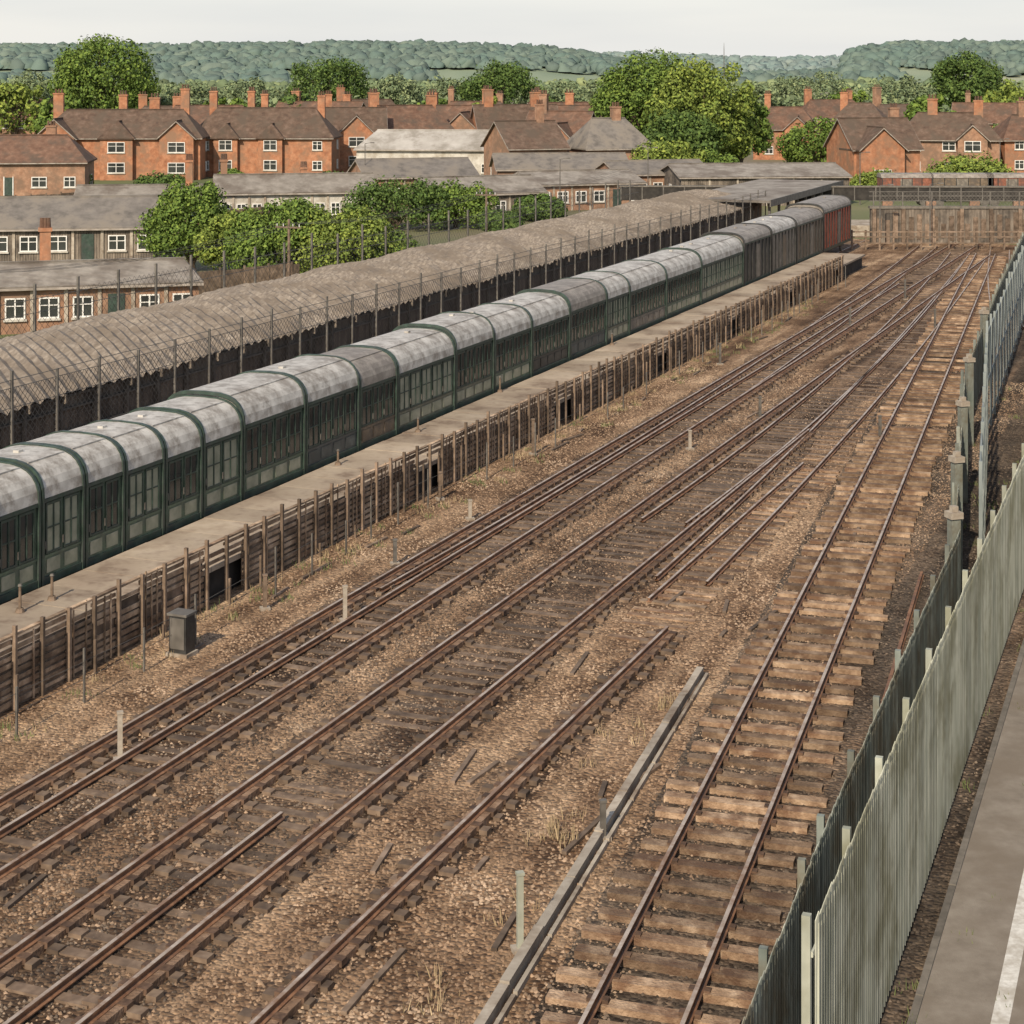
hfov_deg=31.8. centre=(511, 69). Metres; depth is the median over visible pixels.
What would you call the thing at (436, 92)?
chimney pot
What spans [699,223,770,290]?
goods wagon
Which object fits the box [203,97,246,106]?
tree
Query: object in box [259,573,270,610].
marker post
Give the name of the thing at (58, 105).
chimney stack
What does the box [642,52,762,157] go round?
tree
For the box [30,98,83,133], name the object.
tree
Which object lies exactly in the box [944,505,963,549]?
gate post
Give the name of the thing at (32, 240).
window glass
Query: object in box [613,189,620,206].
door
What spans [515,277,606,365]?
railway carriage
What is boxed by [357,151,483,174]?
walls
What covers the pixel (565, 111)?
ridge tile
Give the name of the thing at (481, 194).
telegraph pole
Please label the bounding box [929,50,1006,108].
tree
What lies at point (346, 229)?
bush
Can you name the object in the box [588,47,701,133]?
tree
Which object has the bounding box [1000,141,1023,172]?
walls
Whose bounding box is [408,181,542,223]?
walls
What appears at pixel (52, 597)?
platform post
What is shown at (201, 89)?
tree
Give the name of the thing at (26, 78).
tree
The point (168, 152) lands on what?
window frame
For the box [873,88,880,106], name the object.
chimney stack
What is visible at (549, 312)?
railway carriage
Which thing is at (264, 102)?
chimney stack
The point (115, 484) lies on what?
window pane
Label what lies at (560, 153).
ridge tile
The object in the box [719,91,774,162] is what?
tree
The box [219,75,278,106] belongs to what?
tree
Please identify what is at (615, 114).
chimney stack
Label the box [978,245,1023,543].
security fence
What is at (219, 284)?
garden fence
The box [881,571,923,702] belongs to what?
spare rail
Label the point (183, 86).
chimney pot
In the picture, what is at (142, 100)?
chimney stack
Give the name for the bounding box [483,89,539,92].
chimney cap
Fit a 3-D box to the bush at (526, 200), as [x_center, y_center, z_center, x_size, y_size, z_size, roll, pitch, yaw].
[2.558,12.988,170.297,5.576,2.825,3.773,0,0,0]
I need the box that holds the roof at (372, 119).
[326,108,386,131]
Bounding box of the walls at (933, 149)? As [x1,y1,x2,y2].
[920,126,999,172]
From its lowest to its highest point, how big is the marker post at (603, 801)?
0.770 m
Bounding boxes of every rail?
[869,191,1023,200]
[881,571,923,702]
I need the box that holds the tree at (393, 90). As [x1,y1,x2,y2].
[372,72,423,104]
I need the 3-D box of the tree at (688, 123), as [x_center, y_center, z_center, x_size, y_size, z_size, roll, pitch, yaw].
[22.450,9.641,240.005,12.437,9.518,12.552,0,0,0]
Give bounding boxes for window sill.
[31,187,75,188]
[107,150,207,173]
[208,148,338,170]
[942,151,981,151]
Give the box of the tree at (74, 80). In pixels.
[47,33,161,108]
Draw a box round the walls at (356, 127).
[340,117,372,171]
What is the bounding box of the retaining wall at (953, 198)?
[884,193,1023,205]
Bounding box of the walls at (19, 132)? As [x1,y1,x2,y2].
[0,121,35,133]
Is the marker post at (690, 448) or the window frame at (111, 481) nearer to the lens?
the window frame at (111, 481)
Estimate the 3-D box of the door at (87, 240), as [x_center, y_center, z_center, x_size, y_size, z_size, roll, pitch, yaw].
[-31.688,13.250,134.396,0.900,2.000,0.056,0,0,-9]
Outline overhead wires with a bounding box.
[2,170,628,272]
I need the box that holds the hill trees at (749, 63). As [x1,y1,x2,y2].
[568,48,841,71]
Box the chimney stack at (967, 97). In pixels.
[965,94,970,101]
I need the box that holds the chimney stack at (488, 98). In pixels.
[483,91,539,106]
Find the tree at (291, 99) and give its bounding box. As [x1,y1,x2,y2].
[276,91,315,106]
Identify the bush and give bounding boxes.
[132,178,235,268]
[133,170,185,183]
[191,206,274,270]
[217,167,244,173]
[221,196,340,271]
[276,204,406,273]
[334,175,451,230]
[351,226,419,261]
[411,176,499,228]
[478,209,524,231]
[511,193,567,220]
[629,137,706,162]
[691,147,739,162]
[774,116,835,161]
[849,167,895,185]
[922,150,1016,201]
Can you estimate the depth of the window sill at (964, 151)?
236.69 m
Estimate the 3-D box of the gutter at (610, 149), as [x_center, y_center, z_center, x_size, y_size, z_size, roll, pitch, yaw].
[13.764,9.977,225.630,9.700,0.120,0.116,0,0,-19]
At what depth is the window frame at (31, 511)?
45.78 m
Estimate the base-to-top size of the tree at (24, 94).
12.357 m
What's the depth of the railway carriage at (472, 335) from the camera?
72.74 m
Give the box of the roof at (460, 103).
[447,101,502,104]
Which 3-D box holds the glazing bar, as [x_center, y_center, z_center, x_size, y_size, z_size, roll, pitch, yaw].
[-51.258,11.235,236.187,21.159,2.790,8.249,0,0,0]
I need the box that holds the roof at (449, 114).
[436,105,474,126]
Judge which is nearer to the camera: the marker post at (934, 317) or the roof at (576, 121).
the marker post at (934, 317)
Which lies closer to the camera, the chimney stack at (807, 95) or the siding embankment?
the siding embankment
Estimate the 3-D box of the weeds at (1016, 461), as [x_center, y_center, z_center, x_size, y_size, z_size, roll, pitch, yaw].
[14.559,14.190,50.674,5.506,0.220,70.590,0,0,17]
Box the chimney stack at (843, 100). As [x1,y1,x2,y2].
[840,93,847,110]
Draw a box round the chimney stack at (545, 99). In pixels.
[539,96,548,112]
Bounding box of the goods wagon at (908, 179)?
[877,173,932,205]
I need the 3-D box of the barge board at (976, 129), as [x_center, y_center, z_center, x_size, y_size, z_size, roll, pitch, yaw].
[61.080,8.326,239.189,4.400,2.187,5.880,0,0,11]
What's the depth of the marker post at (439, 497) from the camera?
59.82 m
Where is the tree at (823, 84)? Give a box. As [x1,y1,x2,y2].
[793,70,854,98]
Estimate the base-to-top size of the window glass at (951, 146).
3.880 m
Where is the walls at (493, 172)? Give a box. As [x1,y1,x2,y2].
[491,162,516,174]
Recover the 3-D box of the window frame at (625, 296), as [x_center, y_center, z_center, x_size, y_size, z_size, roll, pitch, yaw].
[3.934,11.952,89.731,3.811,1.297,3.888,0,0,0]
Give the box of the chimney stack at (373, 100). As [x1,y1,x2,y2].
[326,94,376,106]
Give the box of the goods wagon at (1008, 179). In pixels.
[985,173,1023,205]
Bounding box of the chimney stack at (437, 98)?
[429,90,482,104]
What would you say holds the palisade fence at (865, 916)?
on the dark cinder ground at (1015, 375)
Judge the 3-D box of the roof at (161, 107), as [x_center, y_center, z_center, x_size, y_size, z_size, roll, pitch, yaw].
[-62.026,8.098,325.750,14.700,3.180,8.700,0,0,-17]
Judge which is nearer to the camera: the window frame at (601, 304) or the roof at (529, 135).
the window frame at (601, 304)
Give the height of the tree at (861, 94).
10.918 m
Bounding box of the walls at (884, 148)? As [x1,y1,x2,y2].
[827,123,919,181]
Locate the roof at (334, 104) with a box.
[276,102,364,109]
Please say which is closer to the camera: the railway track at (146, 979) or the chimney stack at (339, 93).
the railway track at (146, 979)
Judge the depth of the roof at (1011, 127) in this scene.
244.42 m
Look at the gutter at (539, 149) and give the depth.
219.88 m
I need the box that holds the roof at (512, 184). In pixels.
[417,175,547,193]
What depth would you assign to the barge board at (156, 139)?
232.62 m
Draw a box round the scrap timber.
[3,308,1010,1015]
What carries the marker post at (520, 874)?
on the ballast ground at (874, 261)
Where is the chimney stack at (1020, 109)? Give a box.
[1017,102,1023,116]
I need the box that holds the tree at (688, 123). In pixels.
[641,107,726,158]
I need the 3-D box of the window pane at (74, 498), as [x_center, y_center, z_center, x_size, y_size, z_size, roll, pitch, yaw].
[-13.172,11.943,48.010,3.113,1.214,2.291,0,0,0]
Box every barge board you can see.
[38,119,194,139]
[340,116,387,132]
[480,122,567,149]
[823,119,920,150]
[956,125,989,140]
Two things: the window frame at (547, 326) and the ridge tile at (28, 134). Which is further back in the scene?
the ridge tile at (28, 134)
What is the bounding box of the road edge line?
[991,870,1023,1023]
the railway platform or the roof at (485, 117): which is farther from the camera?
the roof at (485, 117)
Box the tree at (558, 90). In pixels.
[547,79,588,101]
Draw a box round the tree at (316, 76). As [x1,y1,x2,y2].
[285,55,371,100]
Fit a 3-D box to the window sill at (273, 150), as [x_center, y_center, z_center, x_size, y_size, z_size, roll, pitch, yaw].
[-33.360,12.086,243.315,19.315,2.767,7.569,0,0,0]
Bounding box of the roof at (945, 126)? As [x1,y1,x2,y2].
[909,113,1002,140]
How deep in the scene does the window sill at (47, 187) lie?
204.56 m
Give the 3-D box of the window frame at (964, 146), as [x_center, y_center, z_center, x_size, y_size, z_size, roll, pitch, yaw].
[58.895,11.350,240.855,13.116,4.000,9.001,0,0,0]
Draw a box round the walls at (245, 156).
[207,137,339,176]
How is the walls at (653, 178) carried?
on the ground at (860, 212)
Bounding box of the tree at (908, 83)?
[866,73,934,103]
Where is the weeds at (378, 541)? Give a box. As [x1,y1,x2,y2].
[0,299,827,741]
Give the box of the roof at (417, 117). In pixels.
[377,105,454,128]
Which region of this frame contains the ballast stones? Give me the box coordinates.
[0,362,1023,1023]
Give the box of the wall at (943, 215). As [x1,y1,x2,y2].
[870,209,1023,242]
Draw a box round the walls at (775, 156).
[753,118,817,160]
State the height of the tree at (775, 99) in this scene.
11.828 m
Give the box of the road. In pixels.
[916,657,1023,1023]
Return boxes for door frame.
[3,177,13,195]
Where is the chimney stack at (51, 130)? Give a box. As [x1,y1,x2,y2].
[46,127,56,133]
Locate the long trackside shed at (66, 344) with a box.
[0,189,757,448]
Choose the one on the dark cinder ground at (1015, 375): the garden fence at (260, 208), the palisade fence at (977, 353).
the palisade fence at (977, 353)
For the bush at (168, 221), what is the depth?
126.48 m
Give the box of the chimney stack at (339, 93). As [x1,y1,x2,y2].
[336,89,344,100]
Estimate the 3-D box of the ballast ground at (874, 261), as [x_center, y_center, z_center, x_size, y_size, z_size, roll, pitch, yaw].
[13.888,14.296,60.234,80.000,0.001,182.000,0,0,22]
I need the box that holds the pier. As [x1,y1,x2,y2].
[872,209,1021,242]
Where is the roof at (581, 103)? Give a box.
[528,102,588,104]
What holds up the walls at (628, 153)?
on the ground at (860, 212)
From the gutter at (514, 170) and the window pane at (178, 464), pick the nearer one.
the window pane at (178, 464)
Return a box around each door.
[4,177,11,195]
[81,234,93,258]
[108,293,124,312]
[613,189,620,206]
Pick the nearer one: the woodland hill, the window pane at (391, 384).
the window pane at (391, 384)
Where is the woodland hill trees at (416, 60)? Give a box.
[0,37,1023,85]
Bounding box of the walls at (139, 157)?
[39,122,206,179]
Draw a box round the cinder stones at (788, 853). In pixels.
[524,399,1023,1023]
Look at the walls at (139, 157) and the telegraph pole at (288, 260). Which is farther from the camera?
the walls at (139, 157)
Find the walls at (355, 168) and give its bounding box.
[350,164,416,204]
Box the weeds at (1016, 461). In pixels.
[894,383,1023,1023]
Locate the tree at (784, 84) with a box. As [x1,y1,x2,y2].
[763,75,818,105]
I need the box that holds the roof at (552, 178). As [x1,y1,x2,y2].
[514,170,646,184]
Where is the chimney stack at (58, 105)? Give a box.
[53,90,189,117]
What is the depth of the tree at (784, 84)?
516.53 m
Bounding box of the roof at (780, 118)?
[758,107,820,129]
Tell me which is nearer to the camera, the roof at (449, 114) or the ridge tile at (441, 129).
the ridge tile at (441, 129)
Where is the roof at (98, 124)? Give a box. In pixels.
[37,110,209,139]
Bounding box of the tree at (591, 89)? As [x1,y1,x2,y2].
[568,79,603,102]
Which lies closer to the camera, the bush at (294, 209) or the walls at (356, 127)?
the bush at (294, 209)
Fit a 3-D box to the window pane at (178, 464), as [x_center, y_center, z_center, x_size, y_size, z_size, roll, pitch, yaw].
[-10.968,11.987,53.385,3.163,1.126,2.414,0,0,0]
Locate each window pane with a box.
[2,513,32,569]
[48,495,76,550]
[91,480,117,533]
[131,467,157,517]
[170,455,195,501]
[208,439,236,486]
[247,412,299,471]
[309,392,354,446]
[363,382,392,424]
[400,361,450,409]
[458,344,489,386]
[497,333,528,370]
[534,320,566,356]
[572,304,603,340]
[609,297,626,326]
[631,284,663,317]
[668,271,698,302]
[703,255,741,288]
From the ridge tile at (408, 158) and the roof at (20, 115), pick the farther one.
the roof at (20, 115)
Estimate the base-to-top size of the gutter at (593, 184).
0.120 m
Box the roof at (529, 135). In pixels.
[481,121,569,149]
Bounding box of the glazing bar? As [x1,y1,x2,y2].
[108,164,206,166]
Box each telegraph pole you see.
[275,219,300,276]
[475,188,495,231]
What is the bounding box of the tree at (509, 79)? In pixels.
[455,57,544,103]
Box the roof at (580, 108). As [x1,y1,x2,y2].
[557,106,601,116]
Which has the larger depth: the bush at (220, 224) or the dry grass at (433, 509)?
the bush at (220, 224)
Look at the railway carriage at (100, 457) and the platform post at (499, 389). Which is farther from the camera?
the platform post at (499, 389)
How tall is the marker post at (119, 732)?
1.070 m
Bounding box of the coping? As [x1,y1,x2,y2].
[868,206,1023,208]
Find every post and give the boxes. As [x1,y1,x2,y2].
[15,583,24,612]
[47,573,56,600]
[113,710,126,762]
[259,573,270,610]
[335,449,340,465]
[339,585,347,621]
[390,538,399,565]
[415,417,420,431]
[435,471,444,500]
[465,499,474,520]
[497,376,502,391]
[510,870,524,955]
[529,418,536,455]
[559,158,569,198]
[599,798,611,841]
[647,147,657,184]
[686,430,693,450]
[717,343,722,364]
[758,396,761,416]
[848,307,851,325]
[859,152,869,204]
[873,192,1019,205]
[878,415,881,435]
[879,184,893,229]
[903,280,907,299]
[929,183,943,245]
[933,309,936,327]
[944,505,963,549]
[948,450,964,574]
[955,396,969,502]
[963,353,975,445]
[979,307,988,383]
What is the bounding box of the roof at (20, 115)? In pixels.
[0,100,52,120]
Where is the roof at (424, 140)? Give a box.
[353,130,487,150]
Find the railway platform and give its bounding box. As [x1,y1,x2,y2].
[0,253,864,656]
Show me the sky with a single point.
(779, 28)
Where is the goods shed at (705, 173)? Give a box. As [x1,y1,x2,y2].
[660,162,852,205]
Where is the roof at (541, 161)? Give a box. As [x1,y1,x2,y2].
[489,153,627,169]
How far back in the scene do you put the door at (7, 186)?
204.25 m
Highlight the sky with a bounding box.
[0,0,1023,57]
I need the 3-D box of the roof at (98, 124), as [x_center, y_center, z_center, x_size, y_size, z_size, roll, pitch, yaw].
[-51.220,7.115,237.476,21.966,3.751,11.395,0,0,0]
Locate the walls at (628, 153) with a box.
[567,149,642,159]
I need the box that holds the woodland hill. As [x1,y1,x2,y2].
[0,66,1023,85]
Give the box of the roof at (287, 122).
[200,108,342,138]
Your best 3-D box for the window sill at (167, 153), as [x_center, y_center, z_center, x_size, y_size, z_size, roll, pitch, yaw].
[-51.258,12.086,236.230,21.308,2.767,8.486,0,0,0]
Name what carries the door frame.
attached to the walls at (23, 174)
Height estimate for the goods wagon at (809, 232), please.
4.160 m
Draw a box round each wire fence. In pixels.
[0,180,637,338]
[0,190,765,447]
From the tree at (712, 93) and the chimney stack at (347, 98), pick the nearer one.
the tree at (712, 93)
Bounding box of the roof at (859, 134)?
[823,118,923,151]
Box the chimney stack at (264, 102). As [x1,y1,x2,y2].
[210,92,325,117]
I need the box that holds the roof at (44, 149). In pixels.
[0,135,96,162]
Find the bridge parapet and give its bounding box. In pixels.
[619,185,1023,218]
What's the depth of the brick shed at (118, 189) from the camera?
157.84 m
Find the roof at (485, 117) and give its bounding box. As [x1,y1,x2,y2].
[470,105,557,128]
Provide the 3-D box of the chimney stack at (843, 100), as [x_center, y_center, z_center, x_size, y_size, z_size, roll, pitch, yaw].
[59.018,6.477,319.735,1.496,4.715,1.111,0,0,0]
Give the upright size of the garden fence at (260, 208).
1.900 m
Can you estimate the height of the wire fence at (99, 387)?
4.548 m
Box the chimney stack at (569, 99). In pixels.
[565,94,573,104]
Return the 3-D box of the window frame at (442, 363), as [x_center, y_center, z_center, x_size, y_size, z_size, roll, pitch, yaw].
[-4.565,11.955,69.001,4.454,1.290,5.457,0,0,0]
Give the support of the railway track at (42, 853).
on the ballast ground at (874, 261)
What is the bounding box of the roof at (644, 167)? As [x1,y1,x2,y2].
[596,160,702,174]
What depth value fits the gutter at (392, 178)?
188.06 m
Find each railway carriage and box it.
[0,443,84,594]
[0,460,41,604]
[15,430,124,576]
[69,419,164,559]
[109,409,202,541]
[130,395,242,525]
[167,371,305,507]
[245,354,359,480]
[322,345,397,456]
[340,327,455,440]
[392,311,494,415]
[461,303,532,398]
[491,291,569,382]
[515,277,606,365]
[572,271,629,349]
[595,260,666,339]
[632,249,701,323]
[658,234,743,308]
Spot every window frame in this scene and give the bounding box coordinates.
[0,235,146,251]
[0,509,34,572]
[5,293,189,319]
[31,174,91,187]
[45,491,78,553]
[89,477,118,536]
[107,141,206,172]
[128,464,159,520]
[168,452,197,504]
[206,436,237,489]
[207,140,337,169]
[221,202,351,214]
[245,409,301,473]
[308,390,355,448]
[349,137,363,165]
[362,380,393,426]
[399,358,451,411]
[457,341,491,388]
[496,331,529,372]
[534,318,567,357]
[549,190,633,202]
[571,302,604,342]
[608,295,627,327]
[631,282,664,318]
[668,270,699,303]
[703,253,741,289]
[942,141,980,161]
[1015,141,1023,168]
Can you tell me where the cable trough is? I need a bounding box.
[473,666,708,1023]
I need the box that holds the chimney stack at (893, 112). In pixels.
[888,109,898,116]
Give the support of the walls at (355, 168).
on the ground at (860, 212)
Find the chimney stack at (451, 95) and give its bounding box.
[448,90,502,102]
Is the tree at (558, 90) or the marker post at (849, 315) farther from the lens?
the tree at (558, 90)
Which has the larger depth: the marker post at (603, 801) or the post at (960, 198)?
the post at (960, 198)
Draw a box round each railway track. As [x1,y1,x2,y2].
[0,241,985,900]
[0,255,991,1023]
[237,454,852,1023]
[379,245,940,594]
[541,253,1007,1023]
[633,252,970,526]
[653,259,984,585]
[825,240,869,253]
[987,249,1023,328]
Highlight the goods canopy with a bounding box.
[706,179,843,214]
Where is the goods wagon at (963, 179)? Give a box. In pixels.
[930,173,993,205]
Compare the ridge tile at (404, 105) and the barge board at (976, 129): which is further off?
the ridge tile at (404, 105)
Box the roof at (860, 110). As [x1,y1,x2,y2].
[830,103,886,120]
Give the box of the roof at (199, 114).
[172,106,243,123]
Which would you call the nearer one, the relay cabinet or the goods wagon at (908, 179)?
the relay cabinet
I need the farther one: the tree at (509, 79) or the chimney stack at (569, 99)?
the tree at (509, 79)
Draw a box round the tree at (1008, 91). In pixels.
[982,78,1023,101]
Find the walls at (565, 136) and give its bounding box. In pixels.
[560,116,592,140]
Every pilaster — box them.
[491,195,527,220]
[553,185,608,209]
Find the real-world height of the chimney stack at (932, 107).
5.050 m
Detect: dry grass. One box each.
[3,301,811,732]
[403,690,677,1023]
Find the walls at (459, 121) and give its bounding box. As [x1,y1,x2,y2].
[450,114,474,128]
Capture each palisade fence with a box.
[742,531,960,1023]
[801,443,1023,1023]
[952,232,1023,509]
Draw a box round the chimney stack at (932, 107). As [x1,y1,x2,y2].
[927,100,982,116]
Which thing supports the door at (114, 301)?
in the brick outbuilding
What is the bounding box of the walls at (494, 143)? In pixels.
[484,126,566,174]
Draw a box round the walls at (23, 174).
[0,161,93,195]
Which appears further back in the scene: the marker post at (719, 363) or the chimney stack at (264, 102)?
the chimney stack at (264, 102)
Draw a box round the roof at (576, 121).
[526,111,594,136]
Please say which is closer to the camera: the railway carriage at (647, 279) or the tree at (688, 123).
the railway carriage at (647, 279)
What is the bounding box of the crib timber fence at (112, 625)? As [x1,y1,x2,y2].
[0,255,843,713]
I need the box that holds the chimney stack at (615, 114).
[610,108,620,120]
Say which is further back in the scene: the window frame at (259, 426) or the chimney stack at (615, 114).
the chimney stack at (615, 114)
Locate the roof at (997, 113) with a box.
[952,103,1016,123]
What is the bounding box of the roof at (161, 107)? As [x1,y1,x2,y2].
[141,106,172,108]
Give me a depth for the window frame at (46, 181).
204.65 m
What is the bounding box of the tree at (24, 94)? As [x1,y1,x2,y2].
[0,81,52,133]
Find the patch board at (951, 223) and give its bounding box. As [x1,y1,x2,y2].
[877,211,1023,242]
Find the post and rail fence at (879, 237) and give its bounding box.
[851,230,1023,249]
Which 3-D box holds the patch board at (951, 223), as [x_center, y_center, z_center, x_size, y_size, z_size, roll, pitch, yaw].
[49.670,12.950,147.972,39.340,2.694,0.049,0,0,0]
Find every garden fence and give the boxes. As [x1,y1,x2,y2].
[15,192,73,195]
[195,262,298,293]
[227,200,394,217]
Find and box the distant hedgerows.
[0,76,1023,99]
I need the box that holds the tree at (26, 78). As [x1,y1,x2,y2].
[0,68,52,98]
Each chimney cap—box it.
[53,88,190,98]
[209,91,325,96]
[291,91,352,95]
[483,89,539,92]
[927,98,983,101]
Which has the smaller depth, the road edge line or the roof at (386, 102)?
the road edge line
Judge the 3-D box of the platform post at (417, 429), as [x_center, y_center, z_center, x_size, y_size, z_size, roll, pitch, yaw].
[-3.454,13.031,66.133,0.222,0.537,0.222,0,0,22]
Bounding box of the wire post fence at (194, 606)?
[0,266,845,736]
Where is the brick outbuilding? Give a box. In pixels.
[0,218,203,334]
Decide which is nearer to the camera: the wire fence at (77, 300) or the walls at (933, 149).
the wire fence at (77, 300)
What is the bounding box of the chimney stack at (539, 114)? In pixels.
[535,106,543,122]
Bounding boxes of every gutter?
[0,163,87,163]
[76,138,201,139]
[207,138,333,139]
[353,150,481,150]
[374,178,416,179]
[495,193,548,195]
[496,170,533,170]
[509,148,570,150]
[542,183,646,186]
[586,149,646,150]
[920,140,1002,141]
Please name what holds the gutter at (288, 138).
attached to the roof at (287, 122)
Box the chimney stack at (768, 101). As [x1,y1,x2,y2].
[765,95,770,109]
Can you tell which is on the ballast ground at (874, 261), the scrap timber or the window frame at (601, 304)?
the scrap timber
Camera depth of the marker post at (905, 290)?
111.87 m
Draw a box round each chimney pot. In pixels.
[55,84,188,96]
[211,87,324,94]
[429,85,488,92]
[485,86,537,91]
[928,94,981,99]
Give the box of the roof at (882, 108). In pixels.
[877,104,909,116]
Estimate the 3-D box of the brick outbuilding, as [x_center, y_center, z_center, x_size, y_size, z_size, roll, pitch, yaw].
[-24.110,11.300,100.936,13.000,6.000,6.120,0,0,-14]
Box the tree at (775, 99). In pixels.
[753,82,786,106]
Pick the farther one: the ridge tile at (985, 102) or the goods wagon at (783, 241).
the ridge tile at (985, 102)
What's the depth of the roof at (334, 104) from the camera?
306.26 m
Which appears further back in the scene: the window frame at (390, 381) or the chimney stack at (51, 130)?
the chimney stack at (51, 130)
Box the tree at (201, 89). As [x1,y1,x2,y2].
[160,78,219,104]
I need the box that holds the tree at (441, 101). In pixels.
[414,98,447,104]
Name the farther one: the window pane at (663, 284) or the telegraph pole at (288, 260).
the telegraph pole at (288, 260)
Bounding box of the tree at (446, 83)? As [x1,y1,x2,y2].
[414,75,469,101]
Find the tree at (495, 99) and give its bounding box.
[472,96,497,104]
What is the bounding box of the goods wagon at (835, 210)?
[785,195,850,255]
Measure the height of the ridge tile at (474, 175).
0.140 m
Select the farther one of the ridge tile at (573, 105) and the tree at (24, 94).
the tree at (24, 94)
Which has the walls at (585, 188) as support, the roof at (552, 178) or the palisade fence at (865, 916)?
the roof at (552, 178)
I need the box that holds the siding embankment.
[851,220,869,235]
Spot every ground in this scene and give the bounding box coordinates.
[0,95,1016,337]
[0,239,1016,1023]
[806,260,1023,1023]
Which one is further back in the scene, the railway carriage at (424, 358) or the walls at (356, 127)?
the walls at (356, 127)
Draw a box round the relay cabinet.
[166,608,197,659]
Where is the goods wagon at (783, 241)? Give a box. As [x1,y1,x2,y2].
[737,215,795,278]
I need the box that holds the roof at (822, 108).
[802,100,854,117]
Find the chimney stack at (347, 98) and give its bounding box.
[291,92,351,100]
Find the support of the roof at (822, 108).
on the walls
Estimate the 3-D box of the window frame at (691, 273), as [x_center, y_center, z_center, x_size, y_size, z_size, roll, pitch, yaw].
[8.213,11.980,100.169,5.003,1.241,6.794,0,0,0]
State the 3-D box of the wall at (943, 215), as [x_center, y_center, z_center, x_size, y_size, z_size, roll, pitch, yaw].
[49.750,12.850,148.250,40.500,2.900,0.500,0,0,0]
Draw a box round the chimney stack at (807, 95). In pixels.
[804,90,851,104]
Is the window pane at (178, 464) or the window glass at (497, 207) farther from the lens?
the window glass at (497, 207)
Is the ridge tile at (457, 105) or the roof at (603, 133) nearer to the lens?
the roof at (603, 133)
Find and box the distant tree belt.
[13,80,1023,119]
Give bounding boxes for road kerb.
[907,638,1023,1023]
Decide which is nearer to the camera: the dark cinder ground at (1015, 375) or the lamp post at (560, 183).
the dark cinder ground at (1015, 375)
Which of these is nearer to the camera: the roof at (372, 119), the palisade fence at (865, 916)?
the palisade fence at (865, 916)
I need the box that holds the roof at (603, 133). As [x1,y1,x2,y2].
[567,118,650,149]
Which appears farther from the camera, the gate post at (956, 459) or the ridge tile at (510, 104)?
the ridge tile at (510, 104)
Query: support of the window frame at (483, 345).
in the railway carriage at (472, 335)
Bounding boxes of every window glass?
[0,236,150,250]
[6,294,189,317]
[32,177,74,186]
[108,143,183,172]
[207,141,320,169]
[223,203,338,213]
[349,138,363,164]
[496,202,504,209]
[558,191,603,201]
[765,131,772,152]
[943,142,979,150]
[1015,141,1022,168]
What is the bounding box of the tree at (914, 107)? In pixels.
[903,94,956,120]
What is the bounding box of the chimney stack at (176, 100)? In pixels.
[173,97,180,106]
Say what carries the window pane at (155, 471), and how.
in the railway carriage at (141, 446)
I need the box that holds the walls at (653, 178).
[598,164,663,184]
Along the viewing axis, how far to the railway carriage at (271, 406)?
57.78 m
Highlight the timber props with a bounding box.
[15,281,817,712]
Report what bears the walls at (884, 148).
on the ground at (860, 212)
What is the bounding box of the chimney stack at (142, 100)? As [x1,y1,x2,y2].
[138,95,146,108]
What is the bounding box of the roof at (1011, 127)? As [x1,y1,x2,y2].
[993,115,1023,140]
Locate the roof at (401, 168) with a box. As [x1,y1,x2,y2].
[348,158,479,177]
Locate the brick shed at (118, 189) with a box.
[74,154,207,230]
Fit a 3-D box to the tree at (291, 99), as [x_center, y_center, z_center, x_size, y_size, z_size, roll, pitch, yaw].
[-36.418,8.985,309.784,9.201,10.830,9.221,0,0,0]
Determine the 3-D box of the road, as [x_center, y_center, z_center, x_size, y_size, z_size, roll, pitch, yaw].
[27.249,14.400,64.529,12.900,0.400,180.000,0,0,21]
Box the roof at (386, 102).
[342,99,395,106]
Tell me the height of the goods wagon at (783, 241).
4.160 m
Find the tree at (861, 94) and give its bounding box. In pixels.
[827,87,871,101]
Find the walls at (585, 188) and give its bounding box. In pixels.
[545,184,643,209]
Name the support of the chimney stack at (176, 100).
on the walls
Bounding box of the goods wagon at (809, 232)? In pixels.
[764,207,822,267]
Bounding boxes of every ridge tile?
[0,134,67,135]
[53,109,183,120]
[175,105,242,105]
[217,107,314,123]
[278,101,363,101]
[326,107,386,114]
[355,157,468,159]
[377,104,431,105]
[377,129,488,130]
[419,174,530,177]
[438,105,471,112]
[451,101,500,101]
[473,104,556,104]
[492,152,624,153]
[494,120,554,121]
[517,169,628,171]
[529,110,592,123]
[557,105,589,105]
[591,117,624,118]
[604,159,699,160]
[770,106,801,116]
[810,99,852,99]
[837,117,907,127]
[917,112,973,124]
[952,102,1016,102]
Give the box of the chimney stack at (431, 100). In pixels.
[368,94,435,108]
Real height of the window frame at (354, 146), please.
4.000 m
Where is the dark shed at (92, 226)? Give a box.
[0,195,163,260]
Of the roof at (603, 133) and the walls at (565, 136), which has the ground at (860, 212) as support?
the walls at (565, 136)

